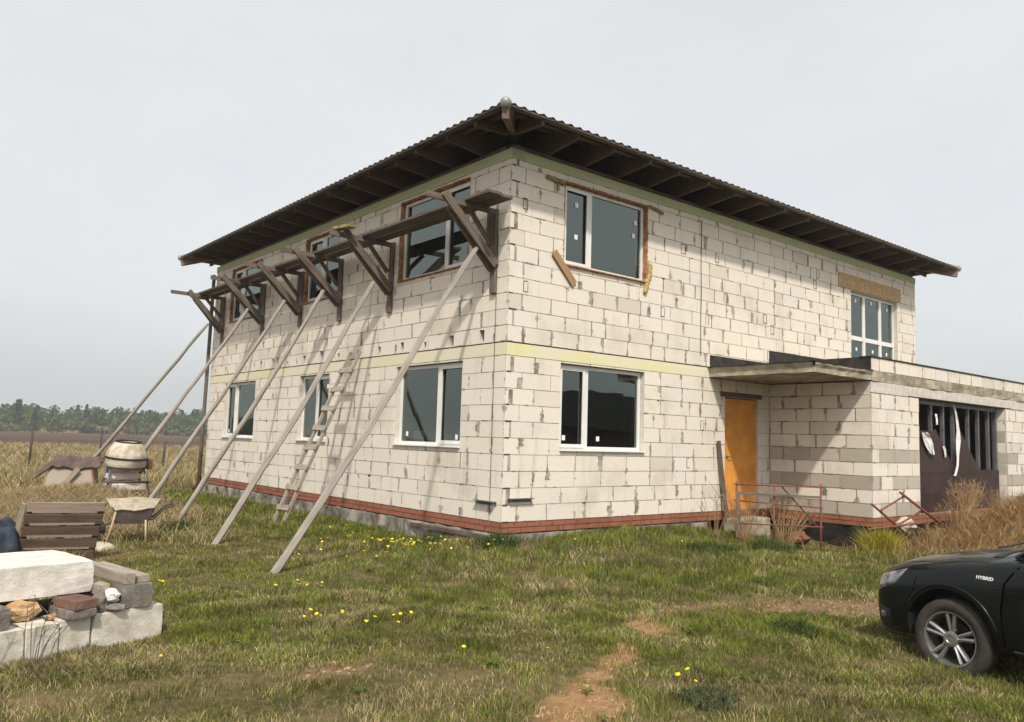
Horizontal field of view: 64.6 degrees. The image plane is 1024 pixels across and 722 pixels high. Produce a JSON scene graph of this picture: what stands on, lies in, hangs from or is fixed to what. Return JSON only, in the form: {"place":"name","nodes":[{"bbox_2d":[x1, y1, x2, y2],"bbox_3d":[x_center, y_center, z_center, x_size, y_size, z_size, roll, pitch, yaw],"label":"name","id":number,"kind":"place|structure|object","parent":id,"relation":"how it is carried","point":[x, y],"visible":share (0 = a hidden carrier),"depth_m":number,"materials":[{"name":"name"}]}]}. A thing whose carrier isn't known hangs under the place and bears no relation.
{"place":"outdoors","nodes":[
{"label":"outdoors","id":0,"kind":"place"},
{"bbox_2d":[0,599,27,605],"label":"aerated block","id":1,"kind":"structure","parent":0,"point":[4,603],"depth_m":6.22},
{"bbox_2d":[0,431,206,447],"bbox_3d":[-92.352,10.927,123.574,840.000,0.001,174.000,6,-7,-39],"label":"ploughed field","id":2,"kind":"structure","parent":0,"point":[45,437],"depth_m":123.30,"materials":[{"name":"soil"}]},
{"bbox_2d":[0,440,253,501],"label":"straw field","id":3,"kind":"structure","parent":0,"point":[19,456],"depth_m":32.70,"materials":[{"name":"beige plant"}]},
{"bbox_2d":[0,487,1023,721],"bbox_3d":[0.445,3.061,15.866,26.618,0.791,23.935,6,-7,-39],"label":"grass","id":4,"kind":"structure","parent":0,"point":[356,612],"depth_m":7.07,"materials":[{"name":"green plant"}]},
{"bbox_2d":[0,429,1023,721],"bbox_3d":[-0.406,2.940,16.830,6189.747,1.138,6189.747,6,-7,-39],"label":"ground","id":5,"kind":"structure","parent":0,"point":[236,693],"depth_m":6.06,"materials":[{"name":"green plant"}]},
{"bbox_2d":[0,625,23,667],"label":"aerated block","id":6,"kind":"object","parent":5,"relation":"on","point":[11,642],"depth_m":5.60,"materials":[{"name":"white concrete"}]},
{"bbox_2d":[0,605,11,631],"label":"grey block","id":7,"kind":"object","parent":6,"relation":"on","point":[4,623],"depth_m":5.61,"materials":[{"name":"grey concrete"}]},
{"bbox_2d":[0,550,93,601],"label":"block","id":8,"kind":"object","parent":7,"relation":"on","point":[31,574],"depth_m":6.10,"materials":[{"name":"white concrete"}]},
{"bbox_2d":[0,517,26,552],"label":"tarpaulin","id":9,"kind":"object","parent":5,"relation":"on","point":[9,537],"visible":0.44,"depth_m":9.80,"materials":[{"name":"blue plastic"}]},
{"bbox_2d":[10,617,58,659],"bbox_3d":[-3.468,2.031,5.848,0.315,0.290,0.236,-2,-7,34],"label":"aerated block","id":10,"kind":"object","parent":5,"relation":"on","point":[37,624],"depth_m":5.77,"materials":[{"name":"white concrete"}]},
{"bbox_2d":[6,600,42,621],"bbox_3d":[-3.560,1.815,5.889,0.251,0.162,0.180,6,-7,-39],"label":"orange stone","id":11,"kind":"object","parent":10,"relation":"on","point":[18,608],"visible":0.73,"depth_m":5.84,"materials":[{"name":"orange stone"}]},
{"bbox_2d":[31,598,53,617],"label":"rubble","id":12,"kind":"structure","parent":5,"relation":"on","point":[43,603],"depth_m":6.45,"materials":[{"name":"black stone"}]},
{"bbox_2d":[57,592,93,596],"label":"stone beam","id":13,"kind":"structure","parent":12,"relation":"on","point":[87,594],"depth_m":6.33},
{"bbox_2d":[89,578,109,593],"bbox_3d":[-3.478,1.790,6.561,0.881,0.086,0.090,-3,-8,42],"label":"stone","id":14,"kind":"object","parent":13,"relation":"on","point":[98,585],"depth_m":6.28,"materials":[{"name":"beige stone"}]},
{"bbox_2d":[24,594,72,666],"bbox_3d":[-3.208,1.889,5.668,0.261,0.554,0.283,-1,-6,27],"label":"dry weed","id":15,"kind":"object","parent":5,"relation":"on","point":[57,625],"visible":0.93,"depth_m":5.61,"materials":[{"name":"beige plant"}]},
{"bbox_2d":[42,405,63,432],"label":"birch tree","id":16,"kind":"object","parent":5,"relation":"on","point":[54,420],"visible":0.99,"depth_m":200.35,"materials":[{"name":"green plant"}]},
{"bbox_2d":[15,502,105,558],"bbox_3d":[-5.694,2.144,10.132,1.073,0.773,0.310,4,-6,-21],"label":"pallet","id":17,"kind":"object","parent":5,"relation":"on","point":[74,519],"visible":0.74,"depth_m":10.09,"materials":[{"name":"brown wood"}]},
{"bbox_2d":[40,614,90,653],"bbox_3d":[-3.344,2.051,6.051,0.298,0.298,0.235,-2,-7,34],"label":"aerated block","id":18,"kind":"object","parent":5,"relation":"on","point":[76,632],"depth_m":5.97,"materials":[{"name":"white concrete"}]},
{"bbox_2d":[50,605,96,619],"bbox_3d":[-3.282,1.868,6.062,0.312,0.066,0.212,-3,-7,39],"label":"brick","id":19,"kind":"object","parent":18,"relation":"on","point":[65,614],"visible":0.7,"depth_m":5.96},
{"bbox_2d":[53,594,97,610],"bbox_3d":[-3.260,1.802,6.058,0.277,0.069,0.186,-2,-6,30],"label":"brick","id":20,"kind":"object","parent":19,"relation":"on","point":[74,602],"visible":1,"depth_m":6.00,"materials":[{"name":"red brick"}]},
{"bbox_2d":[34,455,104,486],"bbox_3d":[-9.231,2.405,16.948,1.234,0.858,1.019,4,-6,-19],"label":"tarpaulin heap","id":21,"kind":"object","parent":5,"relation":"on","point":[68,468],"visible":0.77,"depth_m":16.76,"materials":[{"name":"fabric"}]},
{"bbox_2d":[0,423,205,465],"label":"wire fence","id":22,"kind":"object","parent":5,"relation":"on","point":[100,444],"visible":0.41,"depth_m":31.04,"materials":[{"name":"metal"}]},
{"bbox_2d":[0,399,207,433],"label":"wood","id":23,"kind":"object","parent":5,"relation":"on","point":[17,412],"visible":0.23,"depth_m":254.39,"materials":[{"name":"green plant"}]},
{"bbox_2d":[0,418,207,435],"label":"scrub","id":24,"kind":"object","parent":5,"relation":"on","point":[85,427],"visible":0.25,"depth_m":220.68,"materials":[{"name":"green plant"}]},
{"bbox_2d":[95,541,118,551],"bbox_3d":[-5.673,2.546,10.967,0.415,0.221,0.544,0,-6,21],"label":"field stone","id":25,"kind":"object","parent":5,"relation":"on","point":[100,546],"visible":0.28,"depth_m":10.98,"materials":[{"name":"beige stone"}]},
{"bbox_2d":[103,480,145,492],"bbox_3d":[-8.194,2.652,17.149,0.797,0.269,0.478,6,-7,-39],"label":"sack","id":26,"kind":"object","parent":5,"relation":"on","point":[135,486],"visible":0.58,"depth_m":17.04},
{"bbox_2d":[104,471,140,480],"bbox_3d":[-8.239,2.425,17.154,0.678,0.209,0.459,6,-7,-39],"label":"sack","id":27,"kind":"object","parent":26,"relation":"on","point":[114,475],"visible":0.84,"depth_m":16.97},
{"bbox_2d":[89,601,162,648],"bbox_3d":[-3.112,2.087,6.396,0.305,0.305,0.582,-2,-7,33],"label":"aerated block","id":28,"kind":"object","parent":5,"relation":"on","point":[107,628],"depth_m":6.30,"materials":[{"name":"white concrete"}]},
{"bbox_2d":[92,589,107,612],"bbox_3d":[-3.157,1.845,6.197,0.119,0.206,0.145,6,-7,-39],"label":"dark rubble","id":29,"kind":"object","parent":28,"relation":"on","point":[102,600],"visible":0.69,"depth_m":6.16,"materials":[{"name":"grey stone"}]},
{"bbox_2d":[103,603,128,612],"bbox_3d":[-3.066,1.900,6.241,0.238,0.066,0.126,6,-7,-39],"label":"dark rubble","id":30,"kind":"object","parent":28,"relation":"on","point":[115,607],"visible":0.91,"depth_m":6.21,"materials":[{"name":"grey stone"}]},
{"bbox_2d":[105,588,120,603],"bbox_3d":[-3.134,1.821,6.273,0.193,0.123,0.145,6,-7,-39],"label":"white lump","id":31,"kind":"object","parent":30,"relation":"on","point":[112,595],"visible":0.69,"depth_m":6.26,"materials":[{"name":"white stone"}]},
{"bbox_2d":[111,581,152,607],"bbox_3d":[-3.037,1.852,6.465,0.267,0.188,0.230,-3,-7,40],"label":"grey block","id":32,"kind":"object","parent":28,"relation":"on","point":[136,595],"depth_m":6.38,"materials":[{"name":"grey concrete"}]},
{"bbox_2d":[92,560,135,584],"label":"timber beam","id":33,"kind":"structure","parent":32,"relation":"on","point":[115,574],"depth_m":6.46,"materials":[{"name":"brown wood"}]},
{"bbox_2d":[100,561,149,582],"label":"timber beam","id":34,"kind":"structure","parent":32,"relation":"on","point":[142,577],"depth_m":6.49,"materials":[{"name":"brown wood"}]},
{"bbox_2d":[100,439,152,494],"bbox_3d":[-8.137,2.248,17.085,1.020,1.178,0.842,6,-7,-39],"label":"cement mixer","id":35,"kind":"object","parent":5,"relation":"on","point":[126,456],"visible":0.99,"depth_m":16.82,"materials":[{"name":"grey metal"}]},
{"bbox_2d":[82,497,173,542],"bbox_3d":[-5.665,2.349,11.940,1.233,0.649,0.627,4,-6,-22],"label":"wheelbarrow","id":36,"kind":"object","parent":5,"relation":"on","point":[134,510],"visible":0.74,"depth_m":11.82,"materials":[{"name":"beige metal"}]},
{"bbox_2d":[93,323,208,456],"bbox_3d":[-9.884,1.237,21.301,3.728,4.566,0.139,1,-6,6],"label":"prop pole","id":37,"kind":"object","parent":5,"relation":"on","point":[128,418],"visible":0.75,"depth_m":21.28,"materials":[{"name":"grey wood"}]},
{"bbox_2d":[0,480,323,557],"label":"heap straw","id":38,"kind":"object","parent":5,"relation":"on","point":[101,493],"visible":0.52,"depth_m":14.80,"materials":[{"name":"beige plant"}]},
{"bbox_2d":[156,516,196,530],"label":"leafy weed","id":39,"kind":"object","parent":5,"relation":"on","point":[180,525],"visible":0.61,"depth_m":13.35,"materials":[{"name":"green plant"}]},
{"bbox_2d":[144,308,248,450],"bbox_3d":[-7.392,0.783,18.203,2.814,4.384,0.173,6,-7,-39],"label":"prop pole","id":40,"kind":"object","parent":5,"relation":"on","point":[179,402],"visible":0.78,"depth_m":18.37,"materials":[{"name":"grey wood"}]},
{"bbox_2d":[196,275,215,487],"bbox_3d":[-8.323,0.617,22.061,0.171,6.001,0.109,-1,-6,28],"label":"wooden post","id":41,"kind":"object","parent":5,"relation":"on","point":[200,458],"visible":0.74,"depth_m":21.99,"materials":[{"name":"brown wood"}]},
{"bbox_2d":[149,300,285,497],"bbox_3d":[-6.106,0.811,16.771,2.637,4.514,0.158,5,-7,-31],"label":"prop pole","id":42,"kind":"object","parent":5,"relation":"on","point":[177,459],"visible":0.92,"depth_m":16.71,"materials":[{"name":"grey wood"}]},
{"bbox_2d":[233,638,256,645],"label":"rosette weed","id":43,"kind":"object","parent":5,"relation":"on","point":[240,642],"visible":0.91,"depth_m":6.26,"materials":[{"name":"green plant"}]},
{"bbox_2d":[176,289,325,520],"bbox_3d":[-4.878,0.760,15.320,2.600,4.636,0.155,5,-7,-33],"label":"prop pole","id":44,"kind":"object","parent":5,"relation":"on","point":[202,483],"visible":0.94,"depth_m":15.18,"materials":[{"name":"grey wood"}]},
{"bbox_2d":[212,281,374,543],"bbox_3d":[-3.424,0.662,13.261,0.164,4.548,3.099,-2,-7,35],"label":"prop pole","id":45,"kind":"object","parent":5,"relation":"on","point":[255,480],"visible":0.95,"depth_m":12.95,"materials":[{"name":"grey wood"}]},
{"bbox_2d":[273,351,361,522],"bbox_3d":[-3.680,1.431,15.306,1.488,3.340,0.490,4,-6,-20],"label":"ladder","id":46,"kind":"object","parent":5,"relation":"on","point":[309,446],"visible":0.91,"depth_m":15.28,"materials":[{"name":"brown wood"}]},
{"bbox_2d":[350,685,369,691],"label":"rosette weed","id":47,"kind":"object","parent":5,"relation":"on","point":[358,687],"visible":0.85,"depth_m":5.18,"materials":[{"name":"green plant"}]},
{"bbox_2d":[270,246,478,573],"bbox_3d":[-1.685,0.433,10.947,0.172,4.678,3.286,-3,-8,42],"label":"prop pole","id":48,"kind":"object","parent":5,"relation":"on","point":[309,519],"visible":0.97,"depth_m":10.58,"materials":[{"name":"grey wood"}]},
{"bbox_2d":[411,528,453,545],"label":"leafy weed","id":49,"kind":"object","parent":5,"relation":"on","point":[430,539],"visible":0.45,"depth_m":12.19,"materials":[{"name":"green plant"}]},
{"bbox_2d":[477,604,490,609],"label":"rosette weed","id":50,"kind":"object","parent":5,"relation":"on","point":[484,606],"visible":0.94,"depth_m":7.92,"materials":[{"name":"green plant"}]},
{"bbox_2d":[483,658,499,665],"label":"rosette weed","id":51,"kind":"object","parent":5,"relation":"on","point":[495,661],"visible":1,"depth_m":5.88,"materials":[{"name":"green plant"}]},
{"bbox_2d":[476,528,526,550],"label":"leafy weed","id":52,"kind":"object","parent":5,"relation":"on","point":[498,538],"visible":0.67,"depth_m":11.52,"materials":[{"name":"green plant"}]},
{"bbox_2d":[0,484,1023,556],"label":"dry grass","id":53,"kind":"structure","parent":5,"relation":"on","point":[173,535],"depth_m":12.68,"materials":[{"name":"brown plant"}]},
{"bbox_2d":[577,688,594,692],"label":"rosette weed","id":54,"kind":"object","parent":5,"relation":"on","point":[588,690],"visible":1,"depth_m":5.33,"materials":[{"name":"green plant"}]},
{"bbox_2d":[305,598,879,721],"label":"soil clods","id":55,"kind":"object","parent":5,"relation":"on","point":[544,707],"visible":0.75,"depth_m":5.79,"materials":[{"name":"brown soil"}]},
{"bbox_2d":[178,96,1023,546],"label":"house","id":56,"kind":"structure","parent":5,"relation":"on","point":[636,338],"depth_m":14.99,"materials":[{"name":"white brick"}]},
{"bbox_2d":[171,289,225,345],"bbox_3d":[-8.272,-1.141,21.252,1.398,1.404,0.327,6,-7,-39],"label":"scaffold bracket","id":57,"kind":"object","parent":56,"relation":"attached to","point":[213,321],"visible":0.93,"depth_m":21.43,"materials":[{"name":"brown wood"}]},
{"bbox_2d":[198,272,263,297],"bbox_3d":[-7.135,-1.859,20.152,0.253,0.048,4.531,6,-7,-39],"label":"scaffold plank","id":58,"kind":"object","parent":57,"relation":"on","point":[252,276],"visible":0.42,"depth_m":19.93,"materials":[{"name":"brown wood"}]},
{"bbox_2d":[199,277,266,299],"bbox_3d":[-7.101,-1.821,20.534,0.253,0.049,4.281,6,-7,-39],"label":"scaffold plank","id":59,"kind":"object","parent":57,"relation":"on","point":[239,287],"visible":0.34,"depth_m":20.28,"materials":[{"name":"brown wood"}]},
{"bbox_2d":[210,274,266,334],"bbox_3d":[-6.529,-1.331,19.195,1.344,1.327,0.312,6,-7,-41],"label":"scaffold bracket","id":60,"kind":"object","parent":56,"relation":"attached to","point":[245,303],"visible":0.97,"depth_m":19.34,"materials":[{"name":"brown wood"}]},
{"bbox_2d":[221,382,255,438],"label":"window","id":61,"kind":"structure","parent":56,"relation":"in","point":[241,396],"depth_m":20.54,"materials":[{"name":"white plastic"}]},
{"bbox_2d":[228,258,262,322],"bbox_3d":[-6.736,-1.752,20.648,0.190,1.465,2.074,6,-7,-39],"label":"window","id":62,"kind":"structure","parent":56,"relation":"in","point":[236,309],"depth_m":20.97,"materials":[{"name":"white plastic"}]},
{"bbox_2d":[244,261,304,326],"bbox_3d":[-5.205,-1.453,17.590,1.338,1.317,0.313,6,-7,-39],"label":"scaffold bracket","id":63,"kind":"object","parent":56,"relation":"attached to","point":[295,307],"visible":0.98,"depth_m":17.74,"materials":[{"name":"brown wood"}]},
{"bbox_2d":[295,375,328,441],"bbox_3d":[-4.174,1.002,17.146,0.190,1.390,1.390,6,-7,-39],"label":"window","id":64,"kind":"structure","parent":56,"relation":"in","point":[311,413],"depth_m":17.31,"materials":[{"name":"white plastic"}]},
{"bbox_2d":[281,245,343,320],"bbox_3d":[-3.989,-1.543,16.093,1.371,1.358,0.200,6,-7,-40],"label":"scaffold bracket","id":65,"kind":"object","parent":56,"relation":"attached to","point":[334,297],"visible":1,"depth_m":16.26,"materials":[{"name":"brown wood"}]},
{"bbox_2d":[257,240,349,273],"bbox_3d":[-4.333,-2.107,16.769,0.241,0.047,4.230,6,-7,-39],"label":"scaffold plank","id":66,"kind":"object","parent":65,"relation":"on","point":[341,245],"visible":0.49,"depth_m":16.07,"materials":[{"name":"brown wood"}]},
{"bbox_2d":[261,247,352,277],"bbox_3d":[-4.382,-2.063,17.244,0.249,0.045,4.231,6,-7,-39],"label":"scaffold plank","id":67,"kind":"object","parent":65,"relation":"on","point":[342,252],"visible":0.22,"depth_m":16.72,"materials":[{"name":"brown wood"}]},
{"bbox_2d":[302,230,340,304],"bbox_3d":[-4.033,-2.012,17.377,0.190,1.496,1.645,6,-7,-39],"label":"window","id":68,"kind":"structure","parent":56,"relation":"in","point":[311,292],"depth_m":17.67,"materials":[{"name":"white plastic"}]},
{"bbox_2d":[329,223,395,312],"bbox_3d":[-2.642,-1.651,14.514,1.298,1.406,0.448,6,-7,-39],"label":"scaffold bracket","id":69,"kind":"object","parent":56,"relation":"attached to","point":[384,283],"visible":1,"depth_m":14.75,"materials":[{"name":"brown wood"}]},
{"bbox_2d":[392,362,462,447],"bbox_3d":[-1.415,0.757,13.805,0.190,1.390,2.010,6,-7,-39],"label":"window","id":70,"kind":"structure","parent":56,"relation":"in","point":[430,395],"depth_m":13.84,"materials":[{"name":"white plastic"}]},
{"bbox_2d":[396,177,470,282],"bbox_3d":[-1.342,-2.232,14.115,0.190,1.539,2.193,6,-7,-39],"label":"window","id":71,"kind":"structure","parent":56,"relation":"in","point":[441,247],"depth_m":14.27,"materials":[{"name":"grey glass"}]},
{"bbox_2d":[425,190,498,293],"bbox_3d":[-0.808,-1.799,12.244,1.358,1.407,0.312,6,-7,-39],"label":"scaffold bracket","id":72,"kind":"object","parent":56,"relation":"attached to","point":[486,252],"visible":1,"depth_m":12.40,"materials":[{"name":"brown wood"}]},
{"bbox_2d":[347,189,501,242],"bbox_3d":[-1.605,-2.348,13.479,0.244,0.045,4.290,6,-7,-39],"label":"scaffold plank","id":73,"kind":"object","parent":72,"relation":"on","point":[482,196],"visible":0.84,"depth_m":13.22,"materials":[{"name":"brown wood"}]},
{"bbox_2d":[349,194,512,247],"bbox_3d":[-1.553,-2.314,13.812,0.236,0.046,4.640,6,-7,-39],"label":"scaffold plank","id":74,"kind":"object","parent":72,"relation":"on","point":[502,198],"visible":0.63,"depth_m":13.53,"materials":[{"name":"brown wood"}]},
{"bbox_2d":[559,364,644,452],"bbox_3d":[1.499,0.817,13.531,1.990,1.390,0.190,6,-7,-39],"label":"window","id":75,"kind":"structure","parent":56,"relation":"in","point":[600,408],"depth_m":13.58,"materials":[{"name":"white plastic"}]},
{"bbox_2d":[563,181,648,283],"bbox_3d":[1.597,-2.155,13.830,2.080,1.453,0.190,6,-7,-39],"label":"window","id":76,"kind":"structure","parent":56,"relation":"in","point":[605,234],"depth_m":13.90,"materials":[{"name":"grey glass"}]},
{"bbox_2d":[717,441,728,522],"bbox_3d":[3.978,2.271,15.290,0.281,1.531,0.062,3,-6,-14],"label":"leaning board","id":77,"kind":"object","parent":56,"relation":"attached to","point":[721,467],"visible":0.98,"depth_m":15.28,"materials":[{"name":"brown wood"}]},
{"bbox_2d":[724,398,755,509],"bbox_3d":[4.453,1.829,15.919,1.120,2.150,0.116,6,-7,-39],"label":"door","id":78,"kind":"structure","parent":56,"relation":"in","point":[740,415],"depth_m":15.97,"materials":[{"name":"orange wood"}]},
{"bbox_2d":[851,292,893,358],"bbox_3d":[8.698,-0.491,19.654,2.266,2.116,0.062,6,-7,-39],"label":"window","id":79,"kind":"structure","parent":56,"relation":"in","point":[872,319],"depth_m":19.72,"materials":[{"name":"grey glass"}]},
{"bbox_2d":[682,627,697,632],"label":"rosette weed","id":80,"kind":"object","parent":5,"relation":"on","point":[691,630],"visible":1,"depth_m":7.20,"materials":[{"name":"green plant"}]},
{"bbox_2d":[668,681,740,711],"bbox_3d":[1.282,2.192,5.327,0.477,0.126,0.473,6,-7,-39],"label":"leafy weed","id":81,"kind":"object","parent":5,"relation":"on","point":[716,702],"visible":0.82,"depth_m":5.26,"materials":[{"name":"green plant"}]},
{"bbox_2d":[684,536,738,553],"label":"leafy weed","id":82,"kind":"object","parent":5,"relation":"on","point":[713,545],"visible":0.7,"depth_m":12.46,"materials":[{"name":"green plant"}]},
{"bbox_2d":[692,495,731,537],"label":"dry weed","id":83,"kind":"object","parent":5,"relation":"on","point":[716,525],"visible":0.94,"depth_m":13.93,"materials":[{"name":"brown plant"}]},
{"bbox_2d":[708,479,770,541],"bbox_3d":[3.832,2.573,13.804,1.337,1.128,0.649,5,-6,-29],"label":"dry weed","id":84,"kind":"object","parent":5,"relation":"on","point":[746,532],"visible":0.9,"depth_m":13.86,"materials":[{"name":"brown plant"}]},
{"bbox_2d":[723,480,767,537],"bbox_3d":[4.181,2.660,14.655,0.854,1.136,0.957,1,-6,12],"label":"dry weed","id":85,"kind":"object","parent":5,"relation":"on","point":[755,513],"visible":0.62,"depth_m":14.54,"materials":[{"name":"brown plant"}]},
{"bbox_2d":[746,536,802,552],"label":"leafy weed","id":86,"kind":"object","parent":5,"relation":"on","point":[767,544],"visible":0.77,"depth_m":12.98,"materials":[{"name":"green plant"}]},
{"bbox_2d":[734,481,822,548],"bbox_3d":[4.590,2.752,13.999,1.468,1.292,0.127,0,-6,18],"label":"pipe railing","id":87,"kind":"object","parent":5,"relation":"on","point":[738,500],"visible":0.72,"depth_m":14.03,"materials":[{"name":"painted metal"},{"name":"rusty steel"}]},
{"bbox_2d":[760,490,817,548],"bbox_3d":[4.873,2.742,14.037,1.340,1.088,0.708,6,-7,-39],"label":"dry weed","id":88,"kind":"object","parent":5,"relation":"on","point":[791,527],"visible":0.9,"depth_m":13.99,"materials":[{"name":"brown plant"}]},
{"bbox_2d":[767,613,821,639],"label":"leafy weed","id":89,"kind":"object","parent":5,"relation":"on","point":[791,627],"visible":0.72,"depth_m":7.27,"materials":[{"name":"green plant"}]},
{"bbox_2d":[770,499,818,543],"bbox_3d":[5.195,2.957,14.698,0.968,0.968,0.772,1,-6,10],"label":"dry weed","id":90,"kind":"object","parent":5,"relation":"on","point":[791,521],"visible":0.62,"depth_m":14.61,"materials":[{"name":"brown plant"}]},
{"bbox_2d":[784,531,810,544],"bbox_3d":[5.177,3.221,14.770,0.555,0.256,0.428,3,-6,-14],"label":"mortar lump","id":91,"kind":"object","parent":5,"relation":"on","point":[804,537],"visible":0.59,"depth_m":14.62,"materials":[{"name":"brown stone"}]},
{"bbox_2d":[849,522,909,552],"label":"leafy weed","id":92,"kind":"object","parent":5,"relation":"on","point":[874,538],"visible":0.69,"depth_m":13.48,"materials":[{"name":"green plant"}]},
{"bbox_2d":[895,517,916,535],"bbox_3d":[7.307,3.070,15.042,0.370,0.364,0.400,0,-6,21],"label":"field stone","id":93,"kind":"object","parent":5,"relation":"on","point":[909,529],"visible":0.65,"depth_m":14.91,"materials":[{"name":"beige stone"}]},
{"bbox_2d":[867,491,947,537],"bbox_3d":[7.151,2.729,14.403,2.716,0.821,0.280,6,-7,-37],"label":"fallen trestle","id":94,"kind":"object","parent":5,"relation":"on","point":[895,525],"visible":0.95,"depth_m":14.24,"materials":[{"name":"red metal"}]},
{"bbox_2d":[794,485,1023,572],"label":"mound straw","id":95,"kind":"object","parent":5,"relation":"on","point":[1009,506],"visible":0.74,"depth_m":14.24,"materials":[{"name":"brown plant"}]},
{"bbox_2d":[925,522,945,547],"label":"dry weed","id":96,"kind":"object","parent":5,"relation":"on","point":[936,536],"visible":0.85,"depth_m":13.88,"materials":[{"name":"brown plant"}]},
{"bbox_2d":[878,542,1023,675],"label":"parked car","id":97,"kind":"object","parent":5,"relation":"on","point":[964,610],"visible":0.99,"depth_m":6.49,"materials":[{"name":"black paint"}]},
{"bbox_2d":[932,488,980,535],"bbox_3d":[8.264,2.794,15.023,1.364,0.958,0.738,6,-7,-39],"label":"dry weed","id":98,"kind":"object","parent":5,"relation":"on","point":[957,513],"visible":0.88,"depth_m":14.93,"materials":[{"name":"brown plant"}]},
{"bbox_2d":[947,476,987,523],"bbox_3d":[8.974,2.807,15.881,1.181,1.071,0.723,6,-7,-39],"label":"dry weed","id":99,"kind":"object","parent":5,"relation":"on","point":[975,506],"visible":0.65,"depth_m":15.82,"materials":[{"name":"brown plant"}]},
{"bbox_2d":[983,486,1015,508],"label":"dry weed","id":100,"kind":"object","parent":5,"relation":"on","point":[994,498],"visible":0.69,"depth_m":16.46,"materials":[{"name":"brown plant"}]},
{"bbox_2d":[0,0,1023,414],"label":"sky","id":101,"kind":"structure","parent":0,"point":[136,136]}
]}

